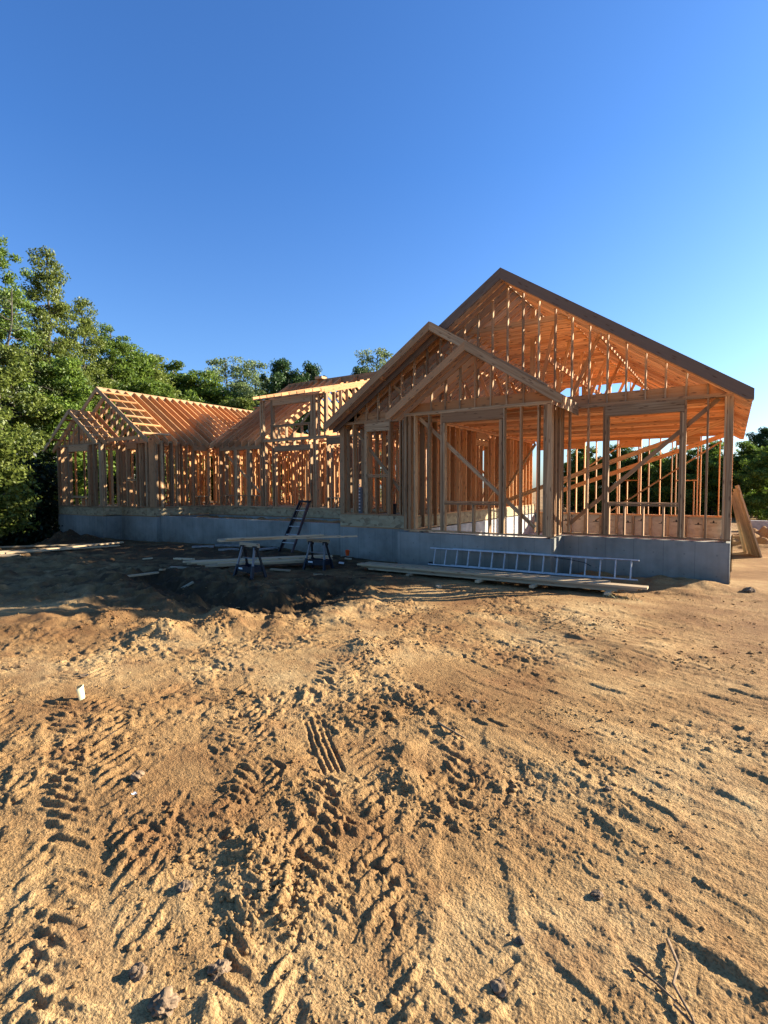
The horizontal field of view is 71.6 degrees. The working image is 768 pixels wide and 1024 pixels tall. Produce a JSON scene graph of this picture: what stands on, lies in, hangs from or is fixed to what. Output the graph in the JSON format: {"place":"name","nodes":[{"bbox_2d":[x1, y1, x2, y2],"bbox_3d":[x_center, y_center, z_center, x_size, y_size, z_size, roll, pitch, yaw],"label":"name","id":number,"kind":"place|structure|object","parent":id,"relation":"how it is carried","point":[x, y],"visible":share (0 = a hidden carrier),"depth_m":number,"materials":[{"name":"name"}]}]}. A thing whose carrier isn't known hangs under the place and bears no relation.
{"place":"outdoors","nodes":[
{"label":"outdoors","id":0,"kind":"place"},
{"bbox_2d":[0,488,767,1023],"bbox_3d":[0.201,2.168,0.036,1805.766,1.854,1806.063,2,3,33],"label":"ground","id":1,"kind":"structure","parent":0,"point":[62,804],"depth_m":3.40,"materials":[{"name":"brown soil"}]},
{"bbox_2d":[0,554,20,556],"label":"plank","id":2,"kind":"object","parent":1,"relation":"on","point":[3,555],"visible":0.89,"depth_m":16.21,"materials":[{"name":"beige wood"}]},
{"bbox_2d":[0,236,45,427],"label":"tree","id":3,"kind":"object","parent":1,"relation":"on","point":[9,279],"visible":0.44,"depth_m":28.88,"materials":[{"name":"green plant"}]},
{"bbox_2d":[0,409,51,536],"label":"shrub","id":4,"kind":"object","parent":1,"relation":"on","point":[13,505],"visible":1,"depth_m":19.57,"materials":[{"name":"green plant"}]},
{"bbox_2d":[0,289,70,455],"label":"tree","id":5,"kind":"object","parent":1,"relation":"on","point":[11,325],"visible":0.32,"depth_m":27.77,"materials":[{"name":"green plant"}]},
{"bbox_2d":[0,344,73,507],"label":"tree","id":6,"kind":"object","parent":1,"relation":"on","point":[31,411],"visible":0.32,"depth_m":26.66,"materials":[{"name":"green plant"}]},
{"bbox_2d":[0,547,77,551],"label":"plank","id":7,"kind":"object","parent":1,"relation":"on","point":[19,550],"visible":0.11,"depth_m":17.69,"materials":[{"name":"beige wood"}]},
{"bbox_2d":[0,543,98,547],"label":"plank","id":8,"kind":"object","parent":1,"relation":"on","point":[45,545],"visible":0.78,"depth_m":19.08,"materials":[{"name":"beige wood"}]},
{"bbox_2d":[5,245,94,529],"bbox_3d":[-19.415,-6.845,31.492,4.634,17.346,4.052,0,3,14],"label":"tree","id":9,"kind":"object","parent":1,"relation":"on","point":[57,310],"visible":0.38,"depth_m":30.84,"materials":[{"name":"green plant"}]},
{"bbox_2d":[0,542,123,553],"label":"plank","id":10,"kind":"object","parent":1,"relation":"on","point":[67,547],"visible":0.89,"depth_m":18.85,"materials":[{"name":"beige wood"}]},
{"bbox_2d":[5,545,119,553],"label":"plank","id":11,"kind":"object","parent":1,"relation":"on","point":[60,549],"visible":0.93,"depth_m":18.01,"materials":[{"name":"beige wood"}]},
{"bbox_2d":[9,356,125,507],"bbox_3d":[-18.128,-3.506,30.087,6.500,10.532,7.239,0,3,10],"label":"tree","id":12,"kind":"object","parent":1,"relation":"on","point":[73,379],"visible":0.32,"depth_m":29.20,"materials":[{"name":"green plant"}]},
{"bbox_2d":[76,684,84,700],"bbox_3d":[-2.826,1.684,4.962,0.071,0.148,0.094,-2,3,-27],"label":"split tube","id":13,"kind":"object","parent":1,"relation":"on","point":[80,692],"visible":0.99,"depth_m":4.93,"materials":[{"name":"beige plastic"}]},
{"bbox_2d":[79,673,88,677],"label":"rock","id":14,"kind":"object","parent":1,"relation":"on","point":[83,675],"visible":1,"depth_m":5.56,"materials":[{"name":"stone"}]},
{"bbox_2d":[52,296,115,448],"bbox_3d":[-19.603,-6.079,34.815,3.928,15.552,4.492,-1,3,-22],"label":"tree","id":15,"kind":"object","parent":1,"relation":"on","point":[90,353],"visible":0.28,"depth_m":34.18,"materials":[{"name":"green plant"}]},
{"bbox_2d":[81,322,142,470],"bbox_3d":[-18.851,-5.788,37.443,4.132,14.673,4.096,-1,3,-12],"label":"tree","id":16,"kind":"object","parent":1,"relation":"on","point":[123,346],"visible":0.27,"depth_m":36.69,"materials":[{"name":"green plant"}]},
{"bbox_2d":[129,770,144,781],"bbox_3d":[-1.639,1.757,3.542,0.091,0.065,0.103,0,3,5],"label":"rock","id":17,"kind":"object","parent":1,"relation":"on","point":[136,775],"visible":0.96,"depth_m":3.52,"materials":[{"name":"stone"}]},
{"bbox_2d":[128,962,147,981],"bbox_3d":[-0.992,1.851,2.139,0.070,0.049,0.080,0,3,-3],"label":"rock","id":18,"kind":"object","parent":1,"relation":"on","point":[137,971],"visible":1,"depth_m":2.13,"materials":[{"name":"stone"}]},
{"bbox_2d":[90,344,188,507],"bbox_3d":[-18.649,-5.431,39.217,10.461,14.126,11.651,1,3,24],"label":"tree","id":19,"kind":"object","parent":1,"relation":"on","point":[139,359],"visible":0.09,"depth_m":38.26,"materials":[{"name":"green plant"}]},
{"bbox_2d":[127,572,158,576],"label":"plank","id":20,"kind":"object","parent":1,"relation":"on","point":[140,574],"visible":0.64,"depth_m":12.57,"materials":[{"name":"beige wood"}]},
{"bbox_2d":[147,986,180,1017],"bbox_3d":[-0.832,1.858,2.011,0.120,0.075,0.107,2,3,33],"label":"rock","id":21,"kind":"object","parent":1,"relation":"on","point":[164,1002],"visible":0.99,"depth_m":1.99,"materials":[{"name":"stone"}]},
{"bbox_2d":[131,353,205,507],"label":"tree","id":22,"kind":"object","parent":1,"relation":"on","point":[158,375],"visible":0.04,"depth_m":42.87,"materials":[{"name":"green plant"}]},
{"bbox_2d":[173,558,194,559],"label":"plank","id":23,"kind":"object","parent":1,"relation":"on","point":[184,558],"visible":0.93,"depth_m":14.43,"materials":[{"name":"beige wood"}]},
{"bbox_2d":[176,879,192,892],"bbox_3d":[-0.967,1.815,2.576,0.080,0.052,0.070,-1,3,-10],"label":"rock","id":24,"kind":"object","parent":1,"relation":"on","point":[185,886],"visible":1,"depth_m":2.56,"materials":[{"name":"stone"}]},
{"bbox_2d":[181,581,193,587],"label":"plank","id":25,"kind":"object","parent":1,"relation":"on","point":[189,584],"visible":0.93,"depth_m":11.67,"materials":[{"name":"beige wood"}]},
{"bbox_2d":[170,566,207,568],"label":"plank","id":26,"kind":"object","parent":1,"relation":"on","point":[179,567],"visible":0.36,"depth_m":13.63,"materials":[{"name":"beige wood"}]},
{"bbox_2d":[3,356,380,506],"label":"woods","id":27,"kind":"object","parent":1,"relation":"on","point":[237,393],"visible":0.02,"depth_m":52.79,"materials":[{"name":"green plant"}]},
{"bbox_2d":[159,360,230,495],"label":"tree","id":28,"kind":"object","parent":1,"relation":"on","point":[174,375],"visible":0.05,"depth_m":49.48,"materials":[{"name":"green plant"}]},
{"bbox_2d":[192,545,213,547],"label":"plank","id":29,"kind":"object","parent":1,"relation":"on","point":[202,546],"visible":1,"depth_m":18.28,"materials":[{"name":"beige wood"}]},
{"bbox_2d":[173,369,233,498],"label":"tree","id":30,"kind":"object","parent":1,"relation":"on","point":[207,389],"visible":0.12,"depth_m":49.90,"materials":[{"name":"green plant"}]},
{"bbox_2d":[207,959,231,981],"bbox_3d":[-0.666,1.855,2.163,0.101,0.062,0.093,-3,4,-41],"label":"rock","id":31,"kind":"object","parent":1,"relation":"on","point":[217,969],"visible":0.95,"depth_m":2.14,"materials":[{"name":"stone"}]},
{"bbox_2d":[215,544,229,546],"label":"plank","id":32,"kind":"object","parent":1,"relation":"on","point":[220,545],"visible":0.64,"depth_m":18.85,"materials":[{"name":"beige wood"}]},
{"bbox_2d":[218,548,238,550],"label":"plank","id":33,"kind":"object","parent":1,"relation":"on","point":[228,549],"visible":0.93,"depth_m":17.68,"materials":[{"name":"beige wood"}]},
{"bbox_2d":[202,356,269,408],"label":"tree","id":34,"kind":"object","parent":1,"relation":"on","point":[242,385],"visible":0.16,"depth_m":56.77,"materials":[{"name":"green plant"}]},
{"bbox_2d":[211,397,281,500],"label":"tree","id":35,"kind":"object","parent":1,"relation":"on","point":[246,405],"visible":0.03,"depth_m":47.35,"materials":[{"name":"green plant"}]},
{"bbox_2d":[225,360,271,408],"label":"tree","id":36,"kind":"object","parent":1,"relation":"on","point":[254,372],"visible":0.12,"depth_m":58.51,"materials":[{"name":"green plant"}]},
{"bbox_2d":[233,542,266,579],"bbox_3d":[-3.152,1.130,12.496,0.720,0.811,0.462,2,4,39],"label":"sawhorse","id":37,"kind":"object","parent":1,"relation":"on","point":[250,569],"visible":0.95,"depth_m":12.41,"materials":[{"name":"black plastic"}]},
{"bbox_2d":[218,535,340,541],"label":"plank","id":38,"kind":"object","parent":37,"relation":"on","point":[258,539],"visible":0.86,"depth_m":12.91,"materials":[{"name":"beige wood"}]},
{"bbox_2d":[225,534,323,539],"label":"plank","id":39,"kind":"object","parent":38,"relation":"on","point":[264,537],"visible":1,"depth_m":13.16,"materials":[{"name":"beige wood"}]},
{"bbox_2d":[217,535,356,540],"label":"plank","id":40,"kind":"object","parent":37,"relation":"on","point":[309,537],"visible":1,"depth_m":13.52,"materials":[{"name":"beige wood"}]},
{"bbox_2d":[205,561,303,566],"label":"plank","id":41,"kind":"object","parent":1,"relation":"on","point":[217,565],"visible":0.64,"depth_m":13.94,"materials":[{"name":"beige wood"}]},
{"bbox_2d":[218,558,328,564],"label":"plank","id":42,"kind":"object","parent":41,"relation":"on","point":[249,562],"visible":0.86,"depth_m":14.03,"materials":[{"name":"beige wood"}]},
{"bbox_2d":[259,547,277,550],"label":"plank","id":43,"kind":"object","parent":1,"relation":"on","point":[269,548],"visible":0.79,"depth_m":17.70,"materials":[{"name":"beige wood"}]},
{"bbox_2d":[270,568,290,571],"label":"plank","id":44,"kind":"object","parent":1,"relation":"on","point":[285,570],"visible":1,"depth_m":13.64,"materials":[{"name":"beige wood"}]},
{"bbox_2d":[256,357,308,499],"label":"tree","id":45,"kind":"object","parent":1,"relation":"on","point":[281,377],"visible":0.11,"depth_m":49.96,"materials":[{"name":"green plant"}]},
{"bbox_2d":[278,500,310,552],"bbox_3d":[-2.939,0.472,17.800,0.616,1.693,1.107,2,3,33],"label":"step ladder","id":46,"kind":"object","parent":1,"relation":"on","point":[292,521],"visible":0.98,"depth_m":17.85,"materials":[{"name":"black plastic"}]},
{"bbox_2d":[287,360,331,497],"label":"tree","id":47,"kind":"object","parent":1,"relation":"on","point":[310,371],"visible":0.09,"depth_m":51.31,"materials":[{"name":"green plant"}]},
{"bbox_2d":[302,539,333,570],"bbox_3d":[-1.737,1.121,14.057,0.720,0.811,0.462,1,3,29],"label":"sawhorse","id":48,"kind":"object","parent":1,"relation":"on","point":[313,561],"visible":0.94,"depth_m":14.00,"materials":[{"name":"black plastic"}]},
{"bbox_2d":[339,365,380,493],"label":"tree","id":49,"kind":"object","parent":1,"relation":"on","point":[355,371],"depth_m":58.51,"materials":[{"name":"green plant"}]},
{"bbox_2d":[349,347,392,455],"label":"tree","id":50,"kind":"object","parent":1,"relation":"on","point":[381,361],"visible":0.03,"depth_m":56.55,"materials":[{"name":"green plant"}]},
{"bbox_2d":[0,437,750,545],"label":"undergrowth","id":51,"kind":"object","parent":1,"relation":"on","point":[46,515],"visible":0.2,"depth_m":24.65,"materials":[{"name":"green plant"}]},
{"bbox_2d":[0,534,767,1023],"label":"dirt clods","id":52,"kind":"object","parent":1,"relation":"on","point":[282,880],"visible":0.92,"depth_m":2.80,"materials":[{"name":"brown soil"}]},
{"bbox_2d":[43,267,754,584],"bbox_3d":[-1.086,-2.106,22.564,27.230,8.830,13.200,2,3,33],"label":"house frame","id":53,"kind":"object","parent":1,"relation":"on","point":[496,363],"visible":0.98,"depth_m":16.18,"materials":[{"name":"wood"}]},
{"bbox_2d":[197,515,339,522],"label":"planks","id":54,"kind":"object","parent":53,"relation":"in","point":[288,519],"visible":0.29,"depth_m":21.06,"materials":[{"name":"beige wood"}]},
{"bbox_2d":[358,484,362,512],"bbox_3d":[-0.728,-0.411,16.668,0.140,0.920,0.144,2,3,33],"label":"wrap roll","id":55,"kind":"object","parent":53,"relation":"on","point":[360,489],"visible":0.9,"depth_m":16.61,"materials":[{"name":"grey plastic"}]},
{"bbox_2d":[393,502,396,513],"bbox_3d":[0.239,-0.130,16.110,0.308,0.404,0.300,2,3,33],"label":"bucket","id":56,"kind":"object","parent":53,"relation":"on","point":[394,508],"visible":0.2,"depth_m":16.01,"materials":[{"name":"black plastic"}]},
{"bbox_2d":[437,721,464,738],"bbox_3d":[0.525,1.735,4.233,0.038,0.046,0.282,-3,4,-42],"label":"stick","id":57,"kind":"object","parent":1,"relation":"on","point":[447,728],"visible":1,"depth_m":4.22,"materials":[{"name":"beige wood"}]},
{"bbox_2d":[490,977,506,998],"bbox_3d":[0.448,1.853,2.071,0.068,0.050,0.080,-2,3,-38],"label":"rock","id":58,"kind":"object","parent":1,"relation":"on","point":[498,987],"visible":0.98,"depth_m":2.06,"materials":[{"name":"stone"}]},
{"bbox_2d":[407,564,610,580],"bbox_3d":[2.612,1.425,12.586,5.101,0.066,0.134,2,3,32],"label":"plank","id":59,"kind":"object","parent":1,"relation":"on","point":[500,571],"visible":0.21,"depth_m":12.57,"materials":[{"name":"beige wood"}]},
{"bbox_2d":[514,935,524,944],"bbox_3d":[0.582,1.835,2.279,0.045,0.030,0.043,-1,3,-23],"label":"rock","id":60,"kind":"object","parent":1,"relation":"on","point":[519,939],"visible":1,"depth_m":2.27,"materials":[{"name":"stone"}]},
{"bbox_2d":[428,547,638,580],"bbox_3d":[3.226,1.180,12.415,4.904,0.456,0.286,1,3,31],"label":"extension ladder","id":61,"kind":"object","parent":1,"relation":"on","point":[537,554],"visible":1,"depth_m":12.24,"materials":[{"name":"metal"}]},
{"bbox_2d":[529,584,538,587],"bbox_3d":[3.246,1.521,11.248,0.090,0.050,0.771,2,3,35],"label":"wood block","id":62,"kind":"object","parent":1,"relation":"on","point":[533,585],"depth_m":10.96,"materials":[{"name":"beige wood"}]},
{"bbox_2d":[563,446,620,512],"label":"tree","id":63,"kind":"object","parent":1,"relation":"on","point":[580,464],"visible":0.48,"depth_m":40.36,"materials":[{"name":"green plant"}]},
{"bbox_2d":[590,889,603,899],"bbox_3d":[1.018,1.834,2.546,0.063,0.043,0.066,2,3,36],"label":"rock","id":64,"kind":"object","parent":1,"relation":"on","point":[596,894],"visible":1,"depth_m":2.53,"materials":[{"name":"stone"}]},
{"bbox_2d":[603,785,613,791],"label":"rock","id":65,"kind":"object","parent":1,"relation":"on","point":[607,788],"visible":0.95,"depth_m":3.38,"materials":[{"name":"stone"}]},
{"bbox_2d":[604,590,614,595],"bbox_3d":[4.459,1.546,10.454,0.090,0.050,0.771,2,3,35],"label":"wood block","id":66,"kind":"object","parent":1,"relation":"on","point":[608,592],"depth_m":10.16,"materials":[{"name":"grey wood"}]},
{"bbox_2d":[368,568,617,591],"bbox_3d":[2.087,1.463,11.831,5.752,0.070,0.134,1,3,32],"label":"plank","id":67,"kind":"object","parent":66,"relation":"on","point":[492,579],"visible":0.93,"depth_m":11.58,"materials":[{"name":"beige wood"}]},
{"bbox_2d":[361,566,637,590],"bbox_3d":[2.140,1.420,11.818,6.351,0.073,0.134,2,3,33],"label":"plank","id":68,"kind":"object","parent":67,"relation":"on","point":[606,587],"visible":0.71,"depth_m":11.30,"materials":[{"name":"beige wood"}]},
{"bbox_2d":[357,563,648,589],"bbox_3d":[2.180,1.377,11.814,6.622,0.075,0.229,1,3,32],"label":"plank","id":69,"kind":"object","parent":68,"relation":"on","point":[631,586],"visible":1,"depth_m":11.34,"materials":[{"name":"beige wood"}]},
{"bbox_2d":[592,444,646,513],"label":"tree","id":70,"kind":"object","parent":1,"relation":"on","point":[631,484],"visible":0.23,"depth_m":40.32,"materials":[{"name":"green plant"}]},
{"bbox_2d":[603,593,644,600],"bbox_3d":[4.456,1.572,9.907,0.776,0.106,0.563,2,3,33],"label":"dry weed","id":71,"kind":"object","parent":1,"relation":"on","point":[622,598],"visible":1,"depth_m":9.87,"materials":[{"name":"beige plant"}]},
{"bbox_2d":[620,446,667,513],"bbox_3d":[19.808,-2.247,39.606,5.148,5.409,4.564,-2,3,-33],"label":"tree","id":72,"kind":"object","parent":1,"relation":"on","point":[644,484],"visible":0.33,"depth_m":38.80,"materials":[{"name":"green plant"}]},
{"bbox_2d":[631,938,695,1023],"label":"root","id":73,"kind":"object","parent":1,"relation":"on","point":[673,984],"visible":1,"depth_m":2.04,"materials":[{"name":"brown wood"}]},
{"bbox_2d":[644,447,714,514],"bbox_3d":[20.187,-1.940,36.400,4.789,5.032,4.246,-3,4,-41],"label":"tree","id":74,"kind":"object","parent":1,"relation":"on","point":[665,485],"visible":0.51,"depth_m":36.04,"materials":[{"name":"green plant"}]},
{"bbox_2d":[676,440,754,515],"bbox_3d":[22.786,-2.148,36.275,4.602,5.454,5.190,-2,3,-32],"label":"tree","id":75,"kind":"object","parent":1,"relation":"on","point":[713,461],"visible":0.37,"depth_m":35.66,"materials":[{"name":"green plant"}]},
{"bbox_2d":[699,441,767,517],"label":"tree","id":76,"kind":"object","parent":1,"relation":"on","point":[748,452],"visible":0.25,"depth_m":35.14,"materials":[{"name":"green plant"}]},
{"bbox_2d":[732,498,747,552],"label":"plank","id":77,"kind":"object","parent":1,"relation":"on","point":[741,536],"visible":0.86,"depth_m":16.68,"materials":[{"name":"brown wood"}]},
{"bbox_2d":[732,495,750,553],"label":"plank","id":78,"kind":"object","parent":1,"relation":"on","point":[745,540],"visible":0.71,"depth_m":16.47,"materials":[{"name":"brown wood"}]},
{"bbox_2d":[732,492,753,555],"bbox_3d":[10.971,0.349,16.221,0.646,1.949,0.238,2,3,33],"label":"plank","id":79,"kind":"object","parent":1,"relation":"on","point":[747,538],"visible":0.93,"depth_m":16.25,"materials":[{"name":"brown wood"}]},
{"bbox_2d":[733,489,757,556],"bbox_3d":[10.894,0.310,16.030,0.686,2.053,0.238,2,3,33],"label":"plank","id":80,"kind":"object","parent":1,"relation":"on","point":[745,524],"visible":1,"depth_m":16.02,"materials":[{"name":"brown wood"}]},
{"bbox_2d":[735,485,761,557],"bbox_3d":[10.835,0.270,15.827,0.726,2.154,0.238,2,3,33],"label":"plank","id":81,"kind":"object","parent":1,"relation":"on","point":[748,520],"visible":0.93,"depth_m":15.78,"materials":[{"name":"brown wood"}]},
{"bbox_2d":[742,587,755,592],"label":"rock","id":82,"kind":"object","parent":1,"relation":"on","point":[749,589],"visible":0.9,"depth_m":10.52,"materials":[{"name":"stone"}]},
{"bbox_2d":[734,445,767,520],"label":"tree","id":83,"kind":"object","parent":1,"relation":"on","point":[757,482],"visible":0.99,"depth_m":32.39,"materials":[{"name":"green plant"}]},
{"bbox_2d":[745,427,767,452],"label":"tree","id":84,"kind":"object","parent":1,"relation":"on","point":[759,439],"visible":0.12,"depth_m":41.85,"materials":[{"name":"green plant"}]},
{"bbox_2d":[751,520,767,529],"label":"block wall","id":85,"kind":"structure","parent":1,"relation":"on","point":[758,524],"depth_m":24.46,"materials":[{"name":"grey concrete"}]},
{"bbox_2d":[0,0,767,488],"label":"sky","id":86,"kind":"structure","parent":0,"point":[322,182],"materials":[{"name":"blue"}]},
{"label":"plank","id":87,"kind":"object","parent":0,"visible":0},
{"bbox_2d":[197,558,308,564],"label":"plank","id":88,"kind":"object","parent":87,"relation":"on","point":[236,561],"visible":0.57,"depth_m":13.79,"materials":[{"name":"beige wood"}]},
{"bbox_2d":[191,555,331,563],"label":"plank","id":89,"kind":"object","parent":88,"relation":"on","point":[235,560],"visible":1,"depth_m":14.20,"materials":[{"name":"beige wood"}]},
{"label":"plank","id":90,"kind":"object","parent":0,"visible":0},
{"bbox_2d":[183,555,320,562],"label":"plank","id":91,"kind":"object","parent":90,"relation":"on","point":[189,561],"visible":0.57,"depth_m":14.26,"materials":[{"name":"beige wood"}]},
{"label":"plank","id":92,"kind":"object","parent":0,"visible":0},
{"bbox_2d":[365,562,610,582],"bbox_3d":[2.042,1.360,12.214,5.851,0.070,0.184,1,3,32],"label":"plank","id":93,"kind":"object","parent":92,"relation":"on","point":[494,572],"visible":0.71,"depth_m":11.88,"materials":[{"name":"beige wood"}]}
]}

